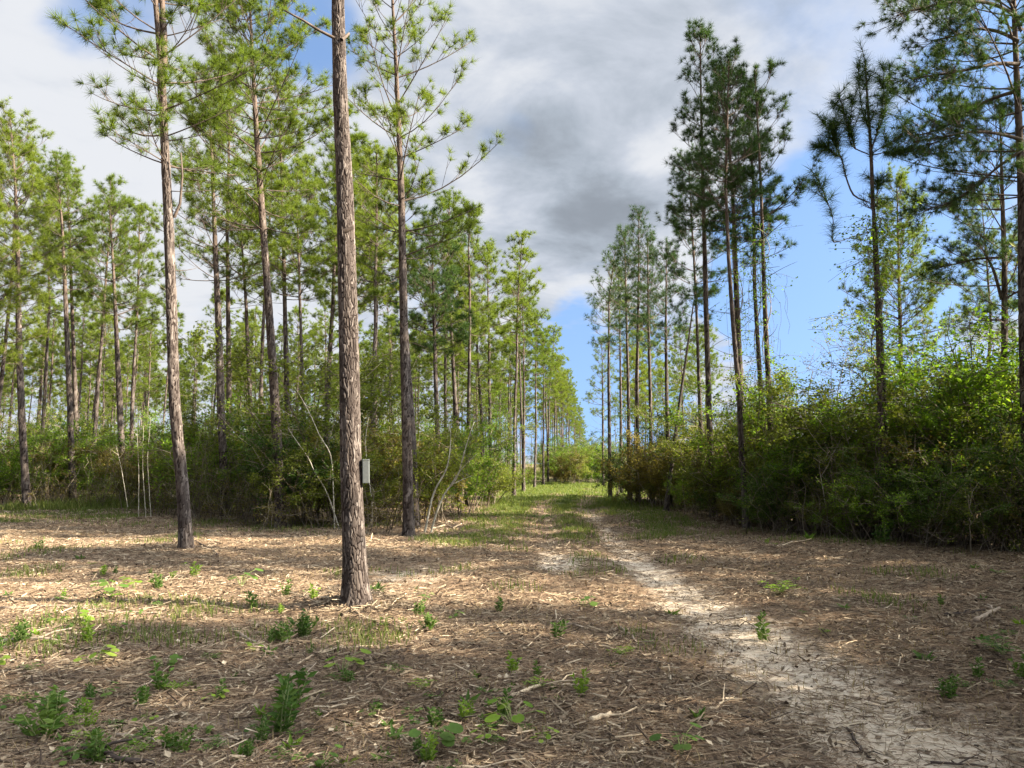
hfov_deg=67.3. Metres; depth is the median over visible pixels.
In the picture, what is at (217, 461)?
shrub
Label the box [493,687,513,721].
weed
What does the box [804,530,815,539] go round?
weed
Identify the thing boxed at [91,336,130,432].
pine tree
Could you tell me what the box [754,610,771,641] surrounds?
weed
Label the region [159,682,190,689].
weed
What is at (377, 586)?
weed
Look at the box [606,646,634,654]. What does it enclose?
weed
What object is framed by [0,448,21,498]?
shrub
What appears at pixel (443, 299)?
pine tree
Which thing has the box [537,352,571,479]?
pine tree
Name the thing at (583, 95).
sky
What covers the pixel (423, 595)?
weed
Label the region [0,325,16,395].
pine tree
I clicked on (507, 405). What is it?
pine tree
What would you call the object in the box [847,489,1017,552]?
shrub
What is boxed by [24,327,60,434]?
pine tree
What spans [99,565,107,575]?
weed
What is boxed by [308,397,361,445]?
tree
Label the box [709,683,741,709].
fallen branch
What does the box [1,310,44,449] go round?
pine tree
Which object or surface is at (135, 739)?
weed
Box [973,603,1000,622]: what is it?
fallen branch
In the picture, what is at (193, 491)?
shrub
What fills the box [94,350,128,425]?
pine tree
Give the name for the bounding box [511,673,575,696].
fallen branch
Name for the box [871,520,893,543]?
weed
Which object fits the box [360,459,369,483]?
marker box
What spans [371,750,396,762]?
weed
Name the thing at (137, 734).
weed
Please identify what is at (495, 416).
pine tree
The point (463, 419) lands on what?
tree
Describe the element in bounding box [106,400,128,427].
pine tree
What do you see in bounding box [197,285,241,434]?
pine tree
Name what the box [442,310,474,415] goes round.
pine tree
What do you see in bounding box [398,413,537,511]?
shrub
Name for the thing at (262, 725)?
weed
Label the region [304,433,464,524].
shrub
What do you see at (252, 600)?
weed
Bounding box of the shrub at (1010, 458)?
[928,410,1023,546]
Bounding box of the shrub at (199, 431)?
[165,418,216,493]
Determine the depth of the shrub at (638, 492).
29.52 m
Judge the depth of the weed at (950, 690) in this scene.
5.46 m
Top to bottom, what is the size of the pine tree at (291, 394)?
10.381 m
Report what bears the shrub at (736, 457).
on the ground at (486, 600)
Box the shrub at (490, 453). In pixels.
[383,405,518,495]
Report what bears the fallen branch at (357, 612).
on the ground at (486, 600)
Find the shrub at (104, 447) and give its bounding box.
[94,410,240,496]
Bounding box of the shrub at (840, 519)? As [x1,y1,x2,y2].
[810,479,908,539]
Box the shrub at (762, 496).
[731,475,807,531]
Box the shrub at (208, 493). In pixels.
[189,461,235,512]
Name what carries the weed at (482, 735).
on the ground at (486, 600)
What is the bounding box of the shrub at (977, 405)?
[834,354,1023,538]
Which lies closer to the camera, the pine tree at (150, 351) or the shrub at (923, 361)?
the shrub at (923, 361)
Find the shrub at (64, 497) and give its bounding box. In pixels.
[20,464,116,505]
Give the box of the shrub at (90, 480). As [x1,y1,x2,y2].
[53,430,133,497]
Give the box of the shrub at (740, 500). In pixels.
[715,476,789,529]
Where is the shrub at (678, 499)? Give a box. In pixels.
[663,488,689,507]
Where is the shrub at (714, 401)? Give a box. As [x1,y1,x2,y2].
[712,397,794,437]
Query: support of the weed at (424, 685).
on the ground at (486, 600)
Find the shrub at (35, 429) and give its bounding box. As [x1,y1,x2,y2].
[0,414,59,442]
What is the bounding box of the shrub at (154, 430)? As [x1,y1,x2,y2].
[85,406,214,494]
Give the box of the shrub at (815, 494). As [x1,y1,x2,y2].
[755,440,847,531]
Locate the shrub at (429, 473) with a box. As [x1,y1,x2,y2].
[321,401,483,522]
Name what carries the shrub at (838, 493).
on the ground at (486, 600)
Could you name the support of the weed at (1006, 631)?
on the ground at (486, 600)
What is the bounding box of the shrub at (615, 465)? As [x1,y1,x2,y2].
[597,451,635,494]
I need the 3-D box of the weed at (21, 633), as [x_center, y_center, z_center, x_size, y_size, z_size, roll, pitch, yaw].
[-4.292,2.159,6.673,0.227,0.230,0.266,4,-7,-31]
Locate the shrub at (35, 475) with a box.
[0,428,93,506]
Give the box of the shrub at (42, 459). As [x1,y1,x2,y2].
[0,429,104,500]
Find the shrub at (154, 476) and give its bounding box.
[124,424,190,503]
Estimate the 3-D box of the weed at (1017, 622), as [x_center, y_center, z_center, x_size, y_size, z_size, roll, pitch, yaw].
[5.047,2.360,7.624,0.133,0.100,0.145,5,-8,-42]
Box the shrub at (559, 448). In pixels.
[537,432,601,482]
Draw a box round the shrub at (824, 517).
[786,475,876,539]
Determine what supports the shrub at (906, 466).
on the ground at (486, 600)
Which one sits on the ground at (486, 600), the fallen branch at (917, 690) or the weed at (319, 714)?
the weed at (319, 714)
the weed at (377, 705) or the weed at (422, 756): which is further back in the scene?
the weed at (377, 705)
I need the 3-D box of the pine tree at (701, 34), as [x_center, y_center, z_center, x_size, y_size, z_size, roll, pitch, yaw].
[6.053,-3.720,23.597,2.964,15.973,3.187,0,-6,0]
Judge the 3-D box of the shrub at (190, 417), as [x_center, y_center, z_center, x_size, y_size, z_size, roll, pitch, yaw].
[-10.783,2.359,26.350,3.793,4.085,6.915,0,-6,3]
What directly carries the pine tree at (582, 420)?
on the ground at (486, 600)
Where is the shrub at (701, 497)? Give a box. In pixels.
[683,458,719,516]
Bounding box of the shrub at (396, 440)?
[303,413,469,521]
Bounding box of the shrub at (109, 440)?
[0,411,123,501]
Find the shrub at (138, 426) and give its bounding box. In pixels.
[12,403,165,495]
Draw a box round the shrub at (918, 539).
[816,445,1023,549]
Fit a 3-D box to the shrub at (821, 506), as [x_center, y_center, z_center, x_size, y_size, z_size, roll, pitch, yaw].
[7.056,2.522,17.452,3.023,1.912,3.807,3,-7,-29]
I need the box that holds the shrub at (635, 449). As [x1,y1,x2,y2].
[627,441,662,458]
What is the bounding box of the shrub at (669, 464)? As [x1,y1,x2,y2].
[646,439,690,497]
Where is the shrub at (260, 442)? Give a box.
[228,410,339,526]
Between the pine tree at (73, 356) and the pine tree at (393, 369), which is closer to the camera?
the pine tree at (73, 356)
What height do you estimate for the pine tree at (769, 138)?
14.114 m
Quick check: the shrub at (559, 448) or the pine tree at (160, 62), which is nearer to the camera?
the pine tree at (160, 62)
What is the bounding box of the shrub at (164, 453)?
[137,432,208,488]
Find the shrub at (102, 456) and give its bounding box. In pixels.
[63,439,169,501]
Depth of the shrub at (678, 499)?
26.26 m
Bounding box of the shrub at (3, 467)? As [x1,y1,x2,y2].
[0,426,83,506]
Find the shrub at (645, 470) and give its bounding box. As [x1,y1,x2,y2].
[596,427,693,506]
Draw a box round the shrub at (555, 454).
[538,449,561,481]
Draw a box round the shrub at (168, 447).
[114,376,337,512]
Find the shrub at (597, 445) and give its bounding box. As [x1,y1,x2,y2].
[560,436,618,480]
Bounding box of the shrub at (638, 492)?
[603,455,685,505]
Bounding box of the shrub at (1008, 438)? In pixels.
[810,398,1023,537]
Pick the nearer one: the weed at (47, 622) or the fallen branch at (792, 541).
the weed at (47, 622)
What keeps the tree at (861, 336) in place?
on the ground at (486, 600)
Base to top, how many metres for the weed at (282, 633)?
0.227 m
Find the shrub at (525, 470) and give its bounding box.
[511,462,538,480]
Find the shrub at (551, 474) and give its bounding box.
[544,464,565,479]
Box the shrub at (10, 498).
[0,466,52,506]
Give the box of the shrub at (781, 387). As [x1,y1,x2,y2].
[693,361,844,524]
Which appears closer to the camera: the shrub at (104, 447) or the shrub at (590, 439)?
the shrub at (104, 447)
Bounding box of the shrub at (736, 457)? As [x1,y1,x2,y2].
[698,452,757,520]
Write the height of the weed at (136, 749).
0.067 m
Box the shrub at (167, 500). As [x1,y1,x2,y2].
[132,466,219,516]
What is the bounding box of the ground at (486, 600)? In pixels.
[0,464,1023,767]
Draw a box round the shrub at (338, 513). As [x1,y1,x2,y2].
[307,467,392,527]
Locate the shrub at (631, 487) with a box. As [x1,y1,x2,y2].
[599,444,675,504]
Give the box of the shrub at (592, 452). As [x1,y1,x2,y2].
[563,441,604,481]
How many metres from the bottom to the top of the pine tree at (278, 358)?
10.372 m
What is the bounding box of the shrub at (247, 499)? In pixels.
[220,419,321,524]
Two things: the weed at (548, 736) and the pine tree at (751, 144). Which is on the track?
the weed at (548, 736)
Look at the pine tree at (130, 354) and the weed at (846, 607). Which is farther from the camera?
the pine tree at (130, 354)
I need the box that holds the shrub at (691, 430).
[636,398,737,511]
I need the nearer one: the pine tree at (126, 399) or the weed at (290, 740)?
the weed at (290, 740)
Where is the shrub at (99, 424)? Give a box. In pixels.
[0,402,127,497]
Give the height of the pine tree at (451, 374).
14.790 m
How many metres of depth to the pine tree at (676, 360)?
58.42 m
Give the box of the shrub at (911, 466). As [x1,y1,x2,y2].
[823,434,958,541]
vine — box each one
[703,196,767,477]
[721,217,788,440]
[723,220,804,524]
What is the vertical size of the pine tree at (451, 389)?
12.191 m
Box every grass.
[0,481,1023,665]
[0,493,376,511]
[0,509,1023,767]
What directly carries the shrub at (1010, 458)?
on the ground at (486, 600)
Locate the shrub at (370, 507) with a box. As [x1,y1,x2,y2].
[320,464,429,534]
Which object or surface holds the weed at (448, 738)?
on the ground at (486, 600)
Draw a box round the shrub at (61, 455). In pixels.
[27,436,114,493]
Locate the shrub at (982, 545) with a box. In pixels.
[905,483,1023,553]
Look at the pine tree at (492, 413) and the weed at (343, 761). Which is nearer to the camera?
the weed at (343, 761)
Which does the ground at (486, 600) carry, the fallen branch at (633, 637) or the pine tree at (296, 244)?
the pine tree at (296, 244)
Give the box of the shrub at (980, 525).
[926,465,1023,552]
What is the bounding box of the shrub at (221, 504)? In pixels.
[194,468,301,523]
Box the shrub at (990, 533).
[969,502,1023,552]
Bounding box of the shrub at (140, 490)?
[106,452,175,509]
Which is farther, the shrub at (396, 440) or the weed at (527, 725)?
the shrub at (396, 440)
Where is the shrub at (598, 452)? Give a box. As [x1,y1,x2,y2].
[571,433,626,475]
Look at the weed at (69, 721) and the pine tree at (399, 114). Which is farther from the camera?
the pine tree at (399, 114)
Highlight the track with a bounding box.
[503,488,1023,767]
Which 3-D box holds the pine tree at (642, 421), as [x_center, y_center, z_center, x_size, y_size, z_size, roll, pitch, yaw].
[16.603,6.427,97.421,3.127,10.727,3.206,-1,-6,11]
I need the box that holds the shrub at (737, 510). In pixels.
[701,481,801,525]
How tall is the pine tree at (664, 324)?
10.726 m
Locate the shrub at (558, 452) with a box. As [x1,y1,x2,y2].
[537,438,587,461]
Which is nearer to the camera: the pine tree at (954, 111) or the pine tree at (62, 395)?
the pine tree at (954, 111)
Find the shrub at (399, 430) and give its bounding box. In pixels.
[363,413,442,483]
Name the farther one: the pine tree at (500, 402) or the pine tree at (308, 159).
the pine tree at (500, 402)
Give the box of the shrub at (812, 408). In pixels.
[718,367,1018,526]
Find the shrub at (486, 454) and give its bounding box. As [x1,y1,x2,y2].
[395,411,511,496]
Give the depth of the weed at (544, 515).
21.64 m
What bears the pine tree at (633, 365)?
on the ground at (486, 600)
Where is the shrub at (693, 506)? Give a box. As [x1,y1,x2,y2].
[672,487,720,516]
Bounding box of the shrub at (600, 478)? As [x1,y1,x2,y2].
[589,424,641,495]
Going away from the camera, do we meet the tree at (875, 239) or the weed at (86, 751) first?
the weed at (86, 751)
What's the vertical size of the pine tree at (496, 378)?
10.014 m
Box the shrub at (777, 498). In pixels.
[730,465,872,535]
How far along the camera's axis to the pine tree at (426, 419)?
112.00 m
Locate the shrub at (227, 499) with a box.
[158,449,257,520]
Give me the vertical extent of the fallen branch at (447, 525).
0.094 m
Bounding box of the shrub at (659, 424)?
[625,395,789,467]
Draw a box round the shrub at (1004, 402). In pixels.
[732,295,1023,521]
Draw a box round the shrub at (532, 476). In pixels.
[502,461,534,487]
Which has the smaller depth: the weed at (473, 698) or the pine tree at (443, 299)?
the weed at (473, 698)
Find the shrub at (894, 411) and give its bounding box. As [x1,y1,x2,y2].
[762,343,1023,539]
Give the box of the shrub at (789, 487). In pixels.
[738,451,826,535]
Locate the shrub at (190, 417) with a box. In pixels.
[124,389,247,509]
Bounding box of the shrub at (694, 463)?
[659,431,734,515]
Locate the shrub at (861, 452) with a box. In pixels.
[801,382,1022,537]
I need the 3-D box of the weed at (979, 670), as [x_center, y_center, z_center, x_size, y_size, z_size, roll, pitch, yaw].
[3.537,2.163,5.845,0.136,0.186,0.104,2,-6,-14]
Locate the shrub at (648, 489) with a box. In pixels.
[632,472,672,503]
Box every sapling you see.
[104,420,160,517]
[271,372,338,528]
[361,417,378,519]
[424,419,480,531]
[804,439,840,533]
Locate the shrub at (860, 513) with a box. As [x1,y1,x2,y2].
[824,491,903,538]
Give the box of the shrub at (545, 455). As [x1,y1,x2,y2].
[526,444,576,480]
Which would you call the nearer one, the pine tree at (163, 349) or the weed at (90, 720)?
the weed at (90, 720)
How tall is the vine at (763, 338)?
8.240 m
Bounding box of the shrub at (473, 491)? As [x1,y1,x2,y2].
[373,416,522,517]
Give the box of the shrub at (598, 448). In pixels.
[584,441,616,481]
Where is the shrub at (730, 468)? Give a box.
[699,433,765,495]
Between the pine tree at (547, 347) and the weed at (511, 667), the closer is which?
the weed at (511, 667)
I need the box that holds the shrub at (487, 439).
[462,415,512,468]
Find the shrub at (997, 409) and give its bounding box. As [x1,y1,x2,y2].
[873,394,1023,540]
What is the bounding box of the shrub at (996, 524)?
[929,430,1023,555]
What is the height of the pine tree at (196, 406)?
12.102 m
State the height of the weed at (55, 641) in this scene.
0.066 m
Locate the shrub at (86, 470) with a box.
[28,445,117,497]
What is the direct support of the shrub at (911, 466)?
on the ground at (486, 600)
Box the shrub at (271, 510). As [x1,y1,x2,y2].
[220,466,332,529]
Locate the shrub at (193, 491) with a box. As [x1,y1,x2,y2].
[148,415,259,518]
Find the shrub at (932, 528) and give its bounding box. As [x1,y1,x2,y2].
[890,503,974,545]
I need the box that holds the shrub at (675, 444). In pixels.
[623,405,752,484]
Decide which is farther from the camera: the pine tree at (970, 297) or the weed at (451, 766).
the pine tree at (970, 297)
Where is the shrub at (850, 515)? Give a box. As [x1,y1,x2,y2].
[788,471,920,540]
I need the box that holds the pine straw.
[0,514,1023,767]
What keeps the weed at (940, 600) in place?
on the ground at (486, 600)
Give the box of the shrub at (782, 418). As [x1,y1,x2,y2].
[736,378,917,530]
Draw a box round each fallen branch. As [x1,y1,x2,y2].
[0,605,158,613]
[1,628,71,642]
[80,738,154,763]
[115,733,250,742]
[142,665,169,685]
[233,629,276,657]
[297,645,363,664]
[320,708,338,717]
[332,595,388,622]
[433,523,461,528]
[444,758,524,767]
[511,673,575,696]
[556,620,587,628]
[589,706,636,722]
[619,626,652,645]
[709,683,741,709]
[740,711,791,722]
[768,741,810,754]
[776,538,811,546]
[844,727,881,757]
[844,755,881,767]
[902,703,930,721]
[903,728,931,732]
[906,689,933,691]
[913,722,932,725]
[930,753,994,767]
[944,609,985,616]
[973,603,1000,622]
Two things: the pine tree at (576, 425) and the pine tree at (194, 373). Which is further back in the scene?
the pine tree at (576, 425)
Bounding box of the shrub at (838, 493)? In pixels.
[809,426,993,539]
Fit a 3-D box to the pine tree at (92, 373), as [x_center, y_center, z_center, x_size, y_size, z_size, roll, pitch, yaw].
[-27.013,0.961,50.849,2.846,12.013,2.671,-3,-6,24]
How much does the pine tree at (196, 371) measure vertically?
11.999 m
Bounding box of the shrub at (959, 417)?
[711,389,1017,531]
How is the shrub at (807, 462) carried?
on the ground at (486, 600)
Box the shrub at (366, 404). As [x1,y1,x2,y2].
[141,315,486,519]
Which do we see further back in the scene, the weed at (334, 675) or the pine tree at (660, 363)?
the pine tree at (660, 363)
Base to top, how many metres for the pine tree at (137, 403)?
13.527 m
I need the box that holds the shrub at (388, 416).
[323,389,421,442]
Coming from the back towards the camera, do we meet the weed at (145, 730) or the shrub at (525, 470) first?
the shrub at (525, 470)
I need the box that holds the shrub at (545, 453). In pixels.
[531,443,580,462]
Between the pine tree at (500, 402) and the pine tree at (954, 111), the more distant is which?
the pine tree at (500, 402)
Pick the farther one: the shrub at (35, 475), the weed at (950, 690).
the shrub at (35, 475)
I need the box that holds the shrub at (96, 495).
[76,455,153,508]
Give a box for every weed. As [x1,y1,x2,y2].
[0,637,5,650]
[0,655,10,664]
[0,691,32,702]
[3,619,31,642]
[5,685,69,741]
[16,662,43,669]
[31,627,42,635]
[33,539,45,548]
[40,639,61,644]
[42,613,52,623]
[48,609,94,623]
[52,746,76,757]
[53,744,95,764]
[54,732,70,742]
[62,712,83,725]
[66,729,102,741]
[73,644,118,664]
[73,699,82,715]
[77,696,93,714]
[81,615,95,643]
[81,710,100,729]
[81,726,104,764]
[84,682,98,702]
[85,681,118,699]
[86,728,111,764]
[90,579,128,592]
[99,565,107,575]
[102,719,124,729]
[103,622,126,633]
[103,742,123,753]
[109,751,130,765]
[114,740,154,754]
[119,576,152,589]
[125,728,151,738]
[128,726,165,743]
[131,708,158,721]
[132,684,150,704]
[138,726,156,736]
[146,654,182,667]
[149,573,163,588]
[149,660,173,691]
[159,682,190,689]
[159,725,178,749]
[167,724,196,754]
[170,680,184,689]
[189,564,201,576]
[192,725,213,733]
[193,733,228,750]
[201,689,228,700]
[202,652,221,658]
[215,677,226,698]
[227,568,263,586]
[229,743,246,761]
[240,739,255,756]
[244,590,258,607]
[244,717,271,731]
[246,642,263,650]
[252,703,268,716]
[253,714,270,745]
[263,645,278,653]
[263,744,292,757]
[266,677,299,739]
[267,624,277,642]
[273,668,317,715]
[274,621,294,642]
[277,603,284,613]
[277,725,314,735]
[277,752,304,762]
[280,578,292,597]
[282,734,304,749]
[287,608,318,638]
[305,744,342,764]
[307,583,320,598]
[307,643,314,654]
[308,757,337,767]
[314,708,323,716]
[323,649,370,673]
[329,671,355,680]
[335,753,360,765]
[340,668,355,683]
[358,703,382,717]
[369,699,382,710]
[370,581,386,591]
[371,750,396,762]
[381,719,395,728]
[384,664,411,672]
[387,722,406,740]
[389,722,463,748]
[400,703,422,713]
[404,714,423,723]
[407,678,436,688]
[411,599,426,616]
[411,733,422,753]
[414,749,430,762]
[415,590,434,598]
[418,612,439,630]
[420,731,438,762]
[425,706,444,726]
[436,759,461,767]
[449,610,463,618]
[454,736,471,744]
[457,700,475,720]
[458,689,480,705]
[470,724,504,739]
[475,686,499,693]
[480,718,505,728]
[481,736,507,743]
[484,697,545,725]
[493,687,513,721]
[494,595,503,611]
[504,650,521,672]
[514,723,534,730]
[522,676,553,686]
[526,514,548,520]
[530,726,558,742]
[532,659,541,676]
[550,619,569,638]
[569,668,589,696]
[570,596,597,606]
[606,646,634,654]
[649,722,704,753]
[664,609,681,615]
[690,706,707,719]
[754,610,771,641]
[759,579,805,595]
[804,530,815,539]
[837,603,849,609]
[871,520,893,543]
[911,649,936,660]
[936,673,959,699]
[937,593,944,605]
[951,677,973,686]
[969,655,984,678]
[970,634,1023,653]
[986,678,1022,690]
[999,629,1016,634]
[1008,654,1023,680]
[1012,618,1023,625]
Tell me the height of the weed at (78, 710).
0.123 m
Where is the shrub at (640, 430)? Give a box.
[608,405,734,500]
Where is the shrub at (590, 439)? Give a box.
[544,426,611,451]
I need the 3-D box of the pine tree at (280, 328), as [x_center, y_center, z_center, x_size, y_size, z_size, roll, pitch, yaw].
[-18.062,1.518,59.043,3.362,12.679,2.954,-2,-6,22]
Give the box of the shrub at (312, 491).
[203,395,394,527]
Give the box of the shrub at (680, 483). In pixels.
[662,472,706,513]
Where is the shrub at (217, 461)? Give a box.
[195,397,320,513]
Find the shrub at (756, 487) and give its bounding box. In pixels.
[716,445,818,534]
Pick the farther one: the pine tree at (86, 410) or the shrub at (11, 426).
the pine tree at (86, 410)
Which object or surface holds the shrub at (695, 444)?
on the ground at (486, 600)
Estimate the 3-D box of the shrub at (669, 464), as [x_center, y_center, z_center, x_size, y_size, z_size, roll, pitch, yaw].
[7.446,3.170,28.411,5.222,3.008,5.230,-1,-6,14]
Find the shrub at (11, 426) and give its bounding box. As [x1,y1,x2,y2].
[0,407,145,479]
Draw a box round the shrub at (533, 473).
[517,466,547,481]
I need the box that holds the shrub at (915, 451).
[809,413,980,527]
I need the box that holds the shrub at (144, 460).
[129,426,294,503]
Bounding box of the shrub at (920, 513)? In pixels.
[844,479,976,543]
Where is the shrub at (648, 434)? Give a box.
[614,420,685,473]
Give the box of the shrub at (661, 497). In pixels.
[637,469,679,507]
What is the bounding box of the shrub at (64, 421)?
[1,408,114,496]
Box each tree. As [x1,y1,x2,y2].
[0,95,84,509]
[0,126,71,409]
[0,192,53,368]
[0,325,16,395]
[0,364,16,439]
[0,381,16,437]
[0,398,66,451]
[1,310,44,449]
[1,364,34,429]
[2,335,29,437]
[4,179,93,497]
[6,377,34,432]
[19,144,108,499]
[22,290,75,443]
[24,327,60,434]
[24,347,39,428]
[25,299,80,427]
[27,404,66,438]
[31,149,96,496]
[32,344,63,424]
[35,385,58,420]
[39,314,96,425]
[44,0,279,550]
[46,378,66,425]
[49,288,113,430]
[56,172,147,497]
[58,378,84,418]
[59,353,100,407]
[61,374,92,408]
[69,187,161,498]
[71,305,118,425]
[75,322,113,444]
[80,378,98,424]
[80,394,91,425]
[82,364,101,409]
[84,310,126,429]
[90,385,116,426]
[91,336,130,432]
[91,387,116,426]
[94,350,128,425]
[96,193,185,495]
[98,391,116,422]
[100,341,131,430]
[105,355,141,409]
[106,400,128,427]
[108,335,147,438]
[112,307,157,415]
[112,406,167,446]
[123,351,162,442]
[124,381,142,441]
[125,312,166,435]
[125,332,164,444]
[126,321,164,426]
[129,391,149,434]
[134,393,154,429]
[135,361,167,411]
[138,56,272,515]
[139,372,167,421]
[143,300,191,423]
[154,361,191,412]
[155,0,354,527]
[155,343,194,410]
[163,358,196,408]
[178,334,215,409]
[180,328,213,427]
[181,344,214,421]
[182,64,277,502]
[185,390,203,422]
[193,184,289,503]
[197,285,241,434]
[197,342,233,412]
[203,363,225,427]
[210,347,243,409]
[220,67,335,510]
[220,142,308,457]
[223,322,259,405]
[224,362,253,412]
[231,306,283,402]
[231,308,265,429]
[232,320,268,397]
[247,155,337,515]
[252,347,293,401]
[252,378,268,414]
[264,323,294,393]
[277,303,322,424]
[278,333,322,415]
[279,374,295,411]
[283,351,310,405]
[284,0,373,609]
[284,103,374,447]
[297,319,327,408]
[307,178,398,319]
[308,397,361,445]
[309,301,338,417]
[309,375,336,438]
[314,120,398,362]
[317,362,338,408]
[323,366,338,420]
[327,0,507,536]
[328,157,429,460]
[331,138,424,514]
[336,320,371,395]
[356,141,439,528]
[359,326,395,394]
[359,338,371,425]
[362,284,415,418]
[366,313,400,424]
[368,324,399,390]
[377,333,400,433]
[386,198,476,508]
[392,332,427,396]
[395,388,423,413]
[398,317,438,425]
[400,329,433,432]
[408,236,490,502]
[415,298,456,414]
[415,390,511,497]
[416,184,484,501]
[419,345,451,411]
[420,406,430,433]
[423,315,464,416]
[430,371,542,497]
[435,194,512,504]
[438,333,466,417]
[438,354,466,392]
[441,390,452,424]
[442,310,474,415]
[443,353,477,432]
[447,385,463,424]
[449,281,509,500]
[455,317,497,445]
[457,240,526,495]
[461,365,487,443]
[466,387,525,499]
[474,345,505,411]
[475,350,498,458]
[479,389,498,421]
[481,228,549,495]
[483,395,497,428]
[486,319,530,473]
[491,369,512,465]
[492,273,544,487]
[492,339,527,472]
[492,348,513,445]
[494,376,517,465]
[499,292,550,491]
[504,384,525,466]
[509,307,559,487]
[511,375,534,465]
[513,372,534,469]
[517,384,532,420]
[525,413,538,451]
[527,328,562,484]
[529,322,569,481]
[530,395,550,468]
[533,338,564,444]
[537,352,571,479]
[537,383,558,438]
[542,358,568,454]
[542,387,560,448]
[547,377,577,446]
[548,382,572,445]
[549,405,560,445]
[552,369,573,446]
[552,372,576,446]
[557,383,576,442]
[558,368,577,441]
[558,383,580,439]
[567,393,583,444]
[567,409,582,434]
[573,408,588,434]
[573,413,585,437]
[581,336,618,484]
[583,242,632,496]
[600,222,649,500]
[600,269,643,491]
[604,395,622,450]
[611,323,658,447]
[612,226,672,503]
[613,202,664,500]
[616,355,641,423]
[616,390,630,442]
[617,350,648,405]
[622,383,642,421]
[625,382,648,440]
[628,236,695,507]
[629,313,673,421]
[630,366,660,448]
[631,398,652,446]
[648,371,676,416]
[652,377,662,439]
[653,360,677,430]
[654,142,739,506]
[658,322,703,442]
[659,280,716,510]
[663,381,722,442]
[664,15,748,517]
[665,370,800,437]
[668,363,696,413]
[670,396,687,425]
[675,324,722,394]
[676,44,802,520]
[678,35,770,528]
[684,322,725,415]
[712,60,785,435]
[721,56,824,524]
[744,370,818,437]
[786,330,886,407]
[799,311,968,406]
[801,35,927,539]
[805,301,999,406]
[805,329,907,418]
[808,201,964,536]
[817,301,942,409]
[836,161,970,380]
[851,0,1023,532]
[905,85,1023,374]
[929,302,1017,437]
[945,184,1017,368]
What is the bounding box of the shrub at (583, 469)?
[556,437,611,483]
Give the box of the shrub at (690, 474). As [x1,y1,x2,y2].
[665,431,810,521]
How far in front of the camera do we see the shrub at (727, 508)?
19.88 m
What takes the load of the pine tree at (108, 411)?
on the ground at (486, 600)
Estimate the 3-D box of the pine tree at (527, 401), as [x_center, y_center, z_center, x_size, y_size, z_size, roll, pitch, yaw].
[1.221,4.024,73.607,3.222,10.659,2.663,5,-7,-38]
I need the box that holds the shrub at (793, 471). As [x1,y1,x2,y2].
[735,433,833,531]
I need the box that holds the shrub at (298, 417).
[210,352,437,517]
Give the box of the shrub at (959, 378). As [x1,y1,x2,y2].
[858,308,1021,501]
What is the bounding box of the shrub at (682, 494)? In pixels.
[667,467,706,511]
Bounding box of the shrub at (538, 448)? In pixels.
[525,435,553,466]
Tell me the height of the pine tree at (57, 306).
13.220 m
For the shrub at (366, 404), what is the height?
5.714 m
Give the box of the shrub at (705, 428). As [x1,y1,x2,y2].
[639,404,759,508]
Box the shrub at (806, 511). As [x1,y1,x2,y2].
[779,485,862,534]
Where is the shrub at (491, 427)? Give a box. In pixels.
[420,421,497,507]
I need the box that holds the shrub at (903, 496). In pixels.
[824,443,998,543]
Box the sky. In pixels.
[0,0,1023,463]
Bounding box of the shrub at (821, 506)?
[765,452,873,539]
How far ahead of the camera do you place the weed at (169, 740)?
4.31 m
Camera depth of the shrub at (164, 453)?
30.81 m
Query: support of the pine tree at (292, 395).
on the ground at (486, 600)
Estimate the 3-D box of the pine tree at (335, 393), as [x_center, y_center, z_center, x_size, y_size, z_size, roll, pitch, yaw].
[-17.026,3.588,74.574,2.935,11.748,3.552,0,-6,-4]
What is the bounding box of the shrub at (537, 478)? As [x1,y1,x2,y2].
[536,470,545,481]
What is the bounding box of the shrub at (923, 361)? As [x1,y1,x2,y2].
[806,317,1018,448]
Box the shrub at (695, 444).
[658,359,872,523]
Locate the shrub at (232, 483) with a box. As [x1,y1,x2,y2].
[204,442,267,512]
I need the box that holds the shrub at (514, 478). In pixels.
[455,453,535,505]
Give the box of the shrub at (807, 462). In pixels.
[755,417,869,532]
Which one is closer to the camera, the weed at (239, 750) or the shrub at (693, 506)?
the weed at (239, 750)
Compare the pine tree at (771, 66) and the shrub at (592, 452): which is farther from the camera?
the shrub at (592, 452)
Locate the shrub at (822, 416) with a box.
[809,397,974,530]
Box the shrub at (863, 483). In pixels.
[828,443,1018,545]
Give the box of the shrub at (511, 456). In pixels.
[492,438,521,466]
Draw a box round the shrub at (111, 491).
[64,441,170,495]
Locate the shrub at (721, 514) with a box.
[684,469,757,523]
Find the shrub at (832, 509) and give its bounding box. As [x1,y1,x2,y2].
[802,476,877,536]
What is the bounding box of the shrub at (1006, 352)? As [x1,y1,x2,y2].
[847,336,1020,527]
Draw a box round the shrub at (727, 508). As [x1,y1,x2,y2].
[714,486,761,525]
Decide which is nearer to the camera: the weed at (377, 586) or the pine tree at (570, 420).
the weed at (377, 586)
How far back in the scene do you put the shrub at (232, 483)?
24.67 m
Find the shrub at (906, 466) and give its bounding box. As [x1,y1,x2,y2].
[811,420,986,540]
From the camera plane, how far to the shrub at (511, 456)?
93.58 m
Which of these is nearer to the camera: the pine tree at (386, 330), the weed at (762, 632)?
the weed at (762, 632)
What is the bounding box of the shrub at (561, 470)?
[545,449,590,482]
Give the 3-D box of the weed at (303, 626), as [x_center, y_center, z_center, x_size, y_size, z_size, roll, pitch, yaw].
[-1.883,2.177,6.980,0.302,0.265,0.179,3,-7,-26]
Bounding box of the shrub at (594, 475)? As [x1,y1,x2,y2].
[568,447,604,483]
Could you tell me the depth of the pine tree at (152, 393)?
64.95 m

